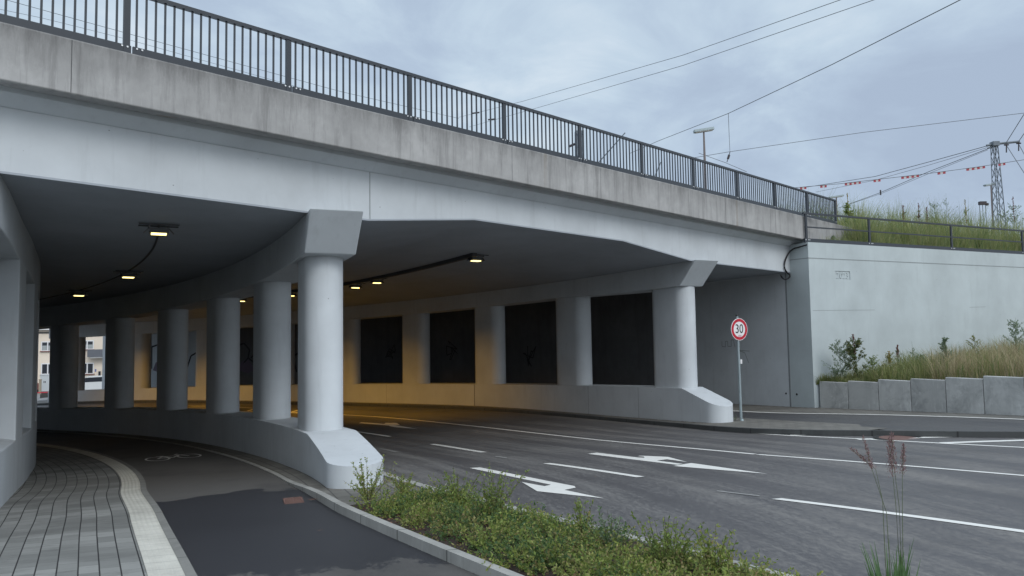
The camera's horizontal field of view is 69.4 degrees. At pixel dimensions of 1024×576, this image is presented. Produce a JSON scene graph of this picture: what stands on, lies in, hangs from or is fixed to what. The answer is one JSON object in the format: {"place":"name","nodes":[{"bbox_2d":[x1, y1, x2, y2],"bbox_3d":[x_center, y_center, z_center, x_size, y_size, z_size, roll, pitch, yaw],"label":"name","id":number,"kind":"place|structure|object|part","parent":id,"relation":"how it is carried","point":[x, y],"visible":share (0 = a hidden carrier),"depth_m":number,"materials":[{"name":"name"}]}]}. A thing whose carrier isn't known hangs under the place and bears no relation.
{"place":"outdoors","nodes":[
{"label":"outdoors","id":0,"kind":"place"},
{"bbox_2d":[37,390,47,399],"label":"street","id":1,"kind":"structure","parent":0,"point":[38,397],"depth_m":67.19,"materials":[{"name":"grey asphalt"}]},
{"bbox_2d":[38,379,41,393],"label":"gate post","id":2,"kind":"object","parent":1,"relation":"on","point":[40,384],"visible":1,"depth_m":66.55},
{"bbox_2d":[40,374,48,397],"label":"utility cabinet","id":3,"kind":"object","parent":1,"relation":"on","point":[45,381],"visible":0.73,"depth_m":67.42,"materials":[{"name":"metal"}]},
{"bbox_2d":[85,375,101,389],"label":"parked car","id":4,"kind":"object","parent":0,"point":[93,382],"visible":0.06,"depth_m":60.90,"materials":[{"name":"white paint"}]},
{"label":"windows","id":5,"kind":"part","parent":4,"relation":"part of","materials":[{"name":"black glass"}]},
{"bbox_2d":[0,9,306,89],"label":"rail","id":6,"kind":"object","parent":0,"point":[142,43],"visible":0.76,"depth_m":31.04,"materials":[{"name":"black metal"}]},
{"bbox_2d":[7,0,458,118],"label":"overhead wire","id":7,"kind":"object","parent":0,"point":[207,55],"visible":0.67,"depth_m":33.36,"materials":[{"name":"black metal"}]},
{"bbox_2d":[37,429,431,504],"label":"median paving","id":8,"kind":"structure","parent":0,"point":[342,495],"depth_m":13.38,"materials":[{"name":"grey concrete"}]},
{"bbox_2d":[37,208,382,488],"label":"bridge pier","id":9,"kind":"structure","parent":8,"relation":"on","point":[311,251],"depth_m":17.49,"materials":[{"name":"paint"}]},
{"bbox_2d":[344,454,396,499],"bbox_3d":[-1.853,2.472,9.636,0.672,0.604,0.813,-1,-4,0],"label":"shrub","id":10,"kind":"object","parent":8,"relation":"on","point":[363,484],"visible":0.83,"depth_m":9.59,"materials":[{"name":"green plant"}]},
{"bbox_2d":[350,500,742,575],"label":"planting soil","id":11,"kind":"structure","parent":8,"relation":"on","point":[453,541],"depth_m":7.03,"materials":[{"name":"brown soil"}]},
{"bbox_2d":[390,473,419,494],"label":"shrub","id":12,"kind":"object","parent":11,"relation":"on","point":[400,486],"visible":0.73,"depth_m":9.95,"materials":[{"name":"green plant"}]},
{"bbox_2d":[428,466,481,507],"bbox_3d":[-0.672,2.366,8.713,0.624,0.524,0.492,0,-4,-11],"label":"shrub","id":13,"kind":"object","parent":11,"relation":"on","point":[453,485],"visible":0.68,"depth_m":8.68,"materials":[{"name":"green plant"}]},
{"bbox_2d":[456,461,529,514],"bbox_3d":[-0.222,2.232,8.136,0.749,0.635,0.627,-2,-4,19],"label":"shrub","id":14,"kind":"object","parent":11,"relation":"on","point":[491,493],"visible":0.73,"depth_m":8.12,"materials":[{"name":"green plant"}]},
{"bbox_2d":[571,497,593,532],"bbox_3d":[0.667,2.199,7.095,0.201,0.429,0.219,0,-4,-8],"label":"shrub","id":15,"kind":"object","parent":11,"relation":"on","point":[581,525],"visible":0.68,"depth_m":7.10,"materials":[{"name":"green plant"}]},
{"bbox_2d":[349,470,824,575],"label":"ground cover","id":16,"kind":"object","parent":11,"relation":"on","point":[505,522],"depth_m":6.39,"materials":[{"name":"green plant"}]},
{"bbox_2d":[592,509,622,548],"bbox_3d":[0.860,2.162,6.603,0.284,0.393,0.328,-1,-4,0],"label":"shrub","id":17,"kind":"object","parent":11,"relation":"on","point":[615,527],"visible":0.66,"depth_m":6.58,"materials":[{"name":"green plant"}]},
{"bbox_2d":[627,511,703,570],"bbox_3d":[1.246,2.034,5.902,0.610,0.484,0.483,1,-4,-33],"label":"shrub","id":18,"kind":"object","parent":11,"relation":"on","point":[666,546],"visible":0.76,"depth_m":5.88,"materials":[{"name":"green plant"}]},
{"bbox_2d":[680,523,738,574],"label":"shrub","id":19,"kind":"object","parent":11,"relation":"on","point":[713,557],"visible":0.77,"depth_m":5.68,"materials":[{"name":"green plant"}]},
{"bbox_2d":[849,432,920,575],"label":"ornamental grass","id":20,"kind":"object","parent":11,"relation":"on","point":[901,571],"depth_m":4.87,"materials":[{"name":"plant"}]},
{"bbox_2d":[36,432,478,575],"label":"cycle path","id":21,"kind":"structure","parent":0,"point":[225,515],"depth_m":8.34,"materials":[{"name":"grey asphalt"}]},
{"bbox_2d":[283,496,303,503],"bbox_3d":[-2.907,2.829,9.834,0.250,0.021,0.370,0,-4,-21],"label":"drain grate","id":22,"kind":"object","parent":21,"relation":"on","point":[291,500],"visible":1,"depth_m":9.82,"materials":[{"name":"metal"}]},
{"bbox_2d":[42,411,879,575],"bbox_3d":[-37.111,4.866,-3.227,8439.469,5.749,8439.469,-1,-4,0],"label":"ground","id":23,"kind":"structure","parent":0,"point":[292,480],"depth_m":20.62,"materials":[{"name":"grey concrete"}]},
{"bbox_2d":[0,176,40,507],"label":"abutment wall","id":24,"kind":"structure","parent":23,"relation":"on","point":[20,269],"depth_m":12.39,"materials":[{"name":"paint"}]},
{"bbox_2d":[37,329,102,389],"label":"apartment building","id":25,"kind":"structure","parent":23,"relation":"on","point":[93,356],"depth_m":83.71,"materials":[{"name":"beige paint"}]},
{"bbox_2d":[40,341,49,351],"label":"window","id":26,"kind":"structure","parent":25,"relation":"in","point":[45,345],"depth_m":82.92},
{"bbox_2d":[41,363,49,373],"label":"window","id":27,"kind":"structure","parent":25,"relation":"in","point":[44,366],"depth_m":82.78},
{"bbox_2d":[86,340,93,349],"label":"window","id":28,"kind":"structure","parent":25,"relation":"in","point":[89,343],"depth_m":84.39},
{"bbox_2d":[85,363,94,374],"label":"window","id":29,"kind":"structure","parent":25,"relation":"in","point":[89,367],"depth_m":84.23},
{"bbox_2d":[0,446,146,575],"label":"footpath","id":30,"kind":"structure","parent":23,"relation":"on","point":[64,512],"depth_m":8.70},
{"bbox_2d":[36,443,184,575],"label":"tactile strip","id":31,"kind":"object","parent":30,"relation":"on","point":[159,557],"visible":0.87,"depth_m":8.37,"materials":[{"name":"grey concrete"}]},
{"bbox_2d":[36,442,196,575],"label":"path kerb","id":32,"kind":"structure","parent":23,"relation":"on","point":[184,561],"depth_m":8.43,"materials":[{"name":"grey concrete"}]},
{"bbox_2d":[37,431,523,575],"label":"kerb","id":33,"kind":"structure","parent":23,"relation":"on","point":[460,559],"depth_m":7.31,"materials":[{"name":"concrete"}]},
{"bbox_2d":[102,273,797,406],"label":"abutment wall","id":34,"kind":"structure","parent":23,"relation":"on","point":[622,339],"depth_m":32.45,"materials":[{"name":"paint"}]},
{"bbox_2d":[37,401,1023,437],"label":"kerb","id":35,"kind":"structure","parent":23,"relation":"on","point":[991,434],"depth_m":18.76,"materials":[{"name":"concrete"}]},
{"bbox_2d":[43,399,1023,418],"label":"footpath","id":36,"kind":"structure","parent":23,"relation":"on","point":[765,408],"depth_m":22.72,"materials":[{"name":"grey concrete"}]},
{"bbox_2d":[383,471,792,575],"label":"kerb","id":37,"kind":"structure","parent":23,"relation":"on","point":[418,485],"depth_m":7.62,"materials":[{"name":"concrete"}]},
{"bbox_2d":[787,242,1023,407],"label":"wing wall","id":38,"kind":"structure","parent":23,"relation":"on","point":[880,300],"depth_m":26.68,"materials":[{"name":"grey concrete"}]},
{"bbox_2d":[802,212,1023,253],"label":"wall railing","id":39,"kind":"object","parent":38,"relation":"on","point":[869,242],"depth_m":27.43,"materials":[{"name":"metal"}]},
{"bbox_2d":[37,400,885,429],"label":"traffic island","id":40,"kind":"structure","parent":0,"point":[763,423],"depth_m":19.80,"materials":[{"name":"grey concrete"}]},
{"bbox_2d":[48,260,732,422],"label":"bridge pier","id":41,"kind":"structure","parent":40,"relation":"on","point":[675,393],"depth_m":27.46,"materials":[{"name":"paint"}]},
{"bbox_2d":[0,22,851,325],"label":"railway overpass","id":42,"kind":"object","parent":41,"relation":"on","point":[108,156],"visible":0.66,"depth_m":13.88,"materials":[{"name":"paint"}]},
{"bbox_2d":[66,290,88,295],"bbox_3d":[-13.664,0.168,23.338,0.310,0.180,0.660,-4,-5,42],"label":"ceiling lamp","id":43,"kind":"object","parent":42,"relation":"attached to","point":[80,293],"visible":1,"depth_m":23.26,"materials":[{"name":"metal"}]},
{"bbox_2d":[40,225,159,299],"bbox_3d":[-11.342,-0.319,20.129,1.070,0.651,16.627,2,-5,-40],"label":"cable conduit","id":44,"kind":"object","parent":42,"relation":"attached to","point":[152,249],"visible":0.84,"depth_m":18.91,"materials":[{"name":"black plastic"}]},
{"bbox_2d":[113,270,143,277],"bbox_3d":[-10.003,-0.351,19.287,0.660,0.180,0.310,2,-5,-39],"label":"ceiling lamp","id":45,"kind":"object","parent":42,"relation":"attached to","point":[131,274],"visible":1,"depth_m":19.23,"materials":[{"name":"metal"}]},
{"bbox_2d":[138,223,179,235],"bbox_3d":[-6.360,-1.049,13.323,0.660,0.180,0.310,1,-4,-28],"label":"ceiling lamp","id":46,"kind":"object","parent":42,"relation":"attached to","point":[153,230],"visible":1,"depth_m":13.27,"materials":[{"name":"metal"}]},
{"bbox_2d":[348,283,364,287],"bbox_3d":[-5.815,-0.083,27.475,0.660,0.180,0.310,3,-5,-44],"label":"ceiling lamp","id":47,"kind":"object","parent":42,"relation":"attached to","point":[355,286],"visible":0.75,"depth_m":27.42,"materials":[{"name":"metal"}]},
{"bbox_2d":[244,253,476,298],"bbox_3d":[-9.994,0.162,29.176,25.159,0.882,2.152,-4,-5,40],"label":"cable tray","id":48,"kind":"object","parent":42,"relation":"attached to","point":[444,262],"visible":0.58,"depth_m":23.52,"materials":[{"name":"black metal"}]},
{"bbox_2d":[366,278,386,283],"bbox_3d":[-4.744,-0.250,25.983,0.660,0.180,0.310,2,-5,-42],"label":"ceiling lamp","id":49,"kind":"object","parent":42,"relation":"attached to","point":[377,281],"visible":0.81,"depth_m":25.92,"materials":[{"name":"metal"}]},
{"bbox_2d":[0,0,836,223],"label":"bridge railing","id":50,"kind":"object","parent":42,"relation":"on","point":[125,46],"visible":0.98,"depth_m":13.76,"materials":[{"name":"metal"}]},
{"bbox_2d":[463,254,488,261],"bbox_3d":[-1.013,-0.836,20.748,0.660,0.180,0.310,1,-4,-33],"label":"ceiling lamp","id":51,"kind":"object","parent":42,"relation":"attached to","point":[477,259],"visible":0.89,"depth_m":20.70,"materials":[{"name":"metal"}]},
{"bbox_2d":[570,130,582,157],"bbox_3d":[3.021,-4.303,34.338,0.738,6.052,0.410,-1,-4,0],"label":"catenary mast","id":52,"kind":"object","parent":42,"relation":"on","point":[577,146],"visible":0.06,"depth_m":34.33,"materials":[{"name":"grey metal"}]},
{"bbox_2d":[780,244,806,279],"bbox_3d":[9.521,-0.864,25.230,0.927,1.188,0.631,-1,-4,0],"label":"loose cable","id":53,"kind":"object","parent":42,"relation":"hanging from","point":[785,261],"visible":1,"depth_m":25.28,"materials":[{"name":"black rubber"}]},
{"bbox_2d":[731,315,746,420],"bbox_3d":[6.465,2.306,21.012,0.630,3.104,0.121,1,-4,-26],"label":"speed limit sign","id":54,"kind":"object","parent":40,"relation":"on","point":[738,328],"visible":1,"depth_m":21.00,"materials":[{"name":"metal"}]},
{"bbox_2d":[0,0,1023,235],"label":"sky","id":55,"kind":"structure","parent":0,"point":[964,60],"materials":[{"name":"grey"}]},
{"bbox_2d":[37,403,1023,575],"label":"road","id":56,"kind":"structure","parent":0,"point":[805,505],"depth_m":10.66,"materials":[{"name":"grey asphalt"}]},
{"bbox_2d":[873,435,922,440],"bbox_3d":[8.375,3.275,15.999,1.040,0.064,1.040,-1,-4,0],"label":"manhole cover","id":57,"kind":"object","parent":56,"relation":"on","point":[898,437],"visible":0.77,"depth_m":16.06,"materials":[{"name":"metal"}]},
{"bbox_2d":[37,400,1023,430],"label":"cycle path","id":58,"kind":"structure","parent":0,"point":[922,423],"depth_m":18.68,"materials":[{"name":"grey asphalt"}]},
{"bbox_2d":[465,0,839,115],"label":"overhead wire","id":59,"kind":"object","parent":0,"point":[687,53],"visible":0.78,"depth_m":31.79,"materials":[{"name":"black metal"}]},
{"bbox_2d":[470,0,872,126],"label":"overhead wire","id":60,"kind":"object","parent":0,"point":[714,54],"visible":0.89,"depth_m":30.39,"materials":[{"name":"black metal"}]},
{"bbox_2d":[631,0,959,152],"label":"overhead wire","id":61,"kind":"object","parent":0,"point":[821,69],"visible":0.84,"depth_m":28.60,"materials":[{"name":"black metal"}]},
{"bbox_2d":[695,113,1021,157],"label":"overhead wire","id":62,"kind":"object","parent":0,"point":[861,132],"visible":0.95,"depth_m":46.70,"materials":[{"name":"black metal"}]},
{"bbox_2d":[795,160,1020,187],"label":"overhead wire","id":63,"kind":"object","parent":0,"point":[909,175],"visible":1,"depth_m":50.55,"materials":[{"name":"black metal"}]},
{"bbox_2d":[845,182,860,185],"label":"marker board","id":64,"kind":"object","parent":63,"relation":"hanging from","point":[853,183],"visible":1,"depth_m":50.53,"materials":[{"name":"plastic"}]},
{"bbox_2d":[901,175,918,178],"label":"marker board","id":65,"kind":"object","parent":63,"relation":"hanging from","point":[906,177],"visible":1,"depth_m":50.56,"materials":[{"name":"red plastic"}]},
{"bbox_2d":[966,166,984,170],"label":"marker board","id":66,"kind":"object","parent":63,"relation":"hanging from","point":[976,168],"visible":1,"depth_m":50.59,"materials":[{"name":"plastic"}]},
{"bbox_2d":[811,335,1023,384],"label":"bank grass","id":67,"kind":"structure","parent":0,"point":[906,371],"depth_m":22.79,"materials":[{"name":"green plant"}]},
{"bbox_2d":[869,372,1021,381],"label":"bank","id":68,"kind":"structure","parent":0,"point":[967,377],"depth_m":21.12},
{"bbox_2d":[819,381,848,408],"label":"retaining block","id":69,"kind":"structure","parent":68,"relation":"on","point":[833,394],"depth_m":24.25,"materials":[{"name":"grey concrete"}]},
{"bbox_2d":[830,367,840,379],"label":"weed","id":70,"kind":"object","parent":68,"relation":"on","point":[837,371],"visible":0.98,"depth_m":24.46,"materials":[{"name":"green plant"}]},
{"bbox_2d":[821,340,853,377],"bbox_3d":[10.830,2.384,24.473,1.209,1.468,0.827,-3,-4,32],"label":"weed","id":71,"kind":"object","parent":68,"relation":"on","point":[842,370],"visible":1,"depth_m":24.44,"materials":[{"name":"green plant"}]},
{"bbox_2d":[839,350,852,376],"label":"weed","id":72,"kind":"object","parent":68,"relation":"on","point":[845,361],"visible":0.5,"depth_m":24.71,"materials":[{"name":"green plant"}]},
{"bbox_2d":[841,334,869,376],"bbox_3d":[11.264,2.266,24.260,1.050,1.576,0.775,2,-5,-37],"label":"shrub","id":73,"kind":"object","parent":68,"relation":"on","point":[850,350],"visible":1,"depth_m":24.17,"materials":[{"name":"green plant"}]},
{"bbox_2d":[848,381,879,414],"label":"retaining block","id":74,"kind":"structure","parent":68,"relation":"on","point":[863,395],"depth_m":23.33,"materials":[{"name":"grey concrete"}]},
{"bbox_2d":[862,355,880,372],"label":"weed","id":75,"kind":"object","parent":68,"relation":"on","point":[871,362],"visible":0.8,"depth_m":24.10,"materials":[{"name":"green plant"}]},
{"bbox_2d":[879,351,896,372],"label":"weed","id":76,"kind":"object","parent":68,"relation":"on","point":[888,356],"visible":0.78,"depth_m":23.69,"materials":[{"name":"green plant"}]},
{"bbox_2d":[878,379,911,415],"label":"retaining block","id":77,"kind":"structure","parent":68,"relation":"on","point":[894,395],"depth_m":22.38,"materials":[{"name":"grey concrete"}]},
{"bbox_2d":[894,345,901,364],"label":"weed","id":78,"kind":"object","parent":68,"relation":"on","point":[897,352],"visible":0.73,"depth_m":25.36,"materials":[{"name":"brown plant"}]},
{"bbox_2d":[913,352,926,364],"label":"weed","id":79,"kind":"object","parent":68,"relation":"on","point":[918,358],"visible":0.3,"depth_m":23.60,"materials":[{"name":"green plant"}]},
{"bbox_2d":[911,378,946,416],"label":"retaining block","id":80,"kind":"structure","parent":68,"relation":"on","point":[928,395],"depth_m":21.44,"materials":[{"name":"grey concrete"}]},
{"bbox_2d":[938,337,955,365],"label":"weed","id":81,"kind":"object","parent":68,"relation":"on","point":[943,343],"visible":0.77,"depth_m":22.96,"materials":[{"name":"green plant"}]},
{"bbox_2d":[945,377,984,418],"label":"retaining block","id":82,"kind":"structure","parent":68,"relation":"on","point":[964,395],"depth_m":20.47,"materials":[{"name":"grey concrete"}]},
{"bbox_2d":[908,336,1023,379],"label":"dry grass","id":83,"kind":"structure","parent":68,"relation":"on","point":[964,360],"depth_m":21.38,"materials":[{"name":"plant"}]},
{"bbox_2d":[966,333,986,356],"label":"weed","id":84,"kind":"object","parent":68,"relation":"on","point":[974,341],"visible":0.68,"depth_m":23.42,"materials":[{"name":"green plant"}]},
{"bbox_2d":[983,376,1023,419],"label":"retaining block","id":85,"kind":"structure","parent":68,"relation":"on","point":[1003,395],"depth_m":19.52,"materials":[{"name":"grey concrete"}]},
{"bbox_2d":[1003,318,1023,354],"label":"weed","id":86,"kind":"object","parent":68,"relation":"on","point":[1015,325],"visible":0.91,"depth_m":24.25,"materials":[{"name":"green plant"}]},
{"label":"upper embankment","id":87,"kind":"structure","parent":0,"visible":0},
{"bbox_2d":[693,127,713,188],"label":"yard lamp","id":88,"kind":"object","parent":87,"relation":"on","point":[702,130],"visible":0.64,"depth_m":44.52,"materials":[{"name":"metal"}]},
{"bbox_2d":[828,194,843,212],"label":"yard lamp","id":89,"kind":"object","parent":87,"relation":"on","point":[837,196],"visible":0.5,"depth_m":60.42,"materials":[{"name":"metal"}]},
{"bbox_2d":[842,193,853,226],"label":"weed","id":90,"kind":"object","parent":87,"relation":"on","point":[847,207],"visible":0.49,"depth_m":29.29,"materials":[{"name":"green plant"}]},
{"bbox_2d":[766,182,1023,250],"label":"embankment grass","id":91,"kind":"structure","parent":87,"relation":"on","point":[909,228],"depth_m":30.19,"materials":[{"name":"green plant"}]},
{"bbox_2d":[929,202,940,227],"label":"weed","id":92,"kind":"object","parent":87,"relation":"on","point":[931,204],"visible":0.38,"depth_m":33.88,"materials":[{"name":"green plant"}]},
{"bbox_2d":[961,199,970,227],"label":"weed","id":93,"kind":"object","parent":87,"relation":"on","point":[965,210],"visible":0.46,"depth_m":33.90,"materials":[{"name":"green plant"}]},
{"bbox_2d":[978,201,988,222],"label":"signal post","id":94,"kind":"object","parent":87,"relation":"on","point":[982,203],"visible":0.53,"depth_m":62.42,"materials":[{"name":"grey metal"}]},
{"bbox_2d":[983,183,994,226],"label":"yard lamp","id":95,"kind":"object","parent":87,"relation":"on","point":[990,185],"visible":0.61,"depth_m":64.52,"materials":[{"name":"metal"}]},
{"bbox_2d":[986,140,1020,236],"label":"catenary mast","id":96,"kind":"object","parent":87,"relation":"on","point":[993,144],"visible":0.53,"depth_m":58.63,"materials":[{"name":"grey metal"}]},
{"bbox_2d":[811,146,985,186],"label":"overhead wire","id":97,"kind":"object","parent":96,"relation":"attached to","point":[907,167],"visible":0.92,"depth_m":69.65,"materials":[{"name":"black metal"}]},
{"bbox_2d":[818,148,984,191],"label":"overhead wire","id":98,"kind":"object","parent":96,"relation":"attached to","point":[920,167],"visible":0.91,"depth_m":67.27,"materials":[{"name":"black metal"}]},
{"bbox_2d":[842,149,986,206],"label":"overhead wire","id":99,"kind":"object","parent":96,"relation":"attached to","point":[920,175],"visible":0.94,"depth_m":65.30,"materials":[{"name":"black metal"}]},
{"bbox_2d":[851,150,986,203],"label":"overhead wire","id":100,"kind":"object","parent":96,"relation":"attached to","point":[921,176],"visible":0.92,"depth_m":65.82,"materials":[{"name":"black metal"}]},
{"bbox_2d":[998,211,1012,237],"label":"weed","id":101,"kind":"object","parent":87,"relation":"on","point":[1006,218],"visible":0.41,"depth_m":35.47,"materials":[{"name":"grey plant"}]},
{"bbox_2d":[1005,196,1023,232],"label":"weed","id":102,"kind":"object","parent":87,"relation":"on","point":[1013,211],"visible":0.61,"depth_m":35.47,"materials":[{"name":"green plant"}]}
]}

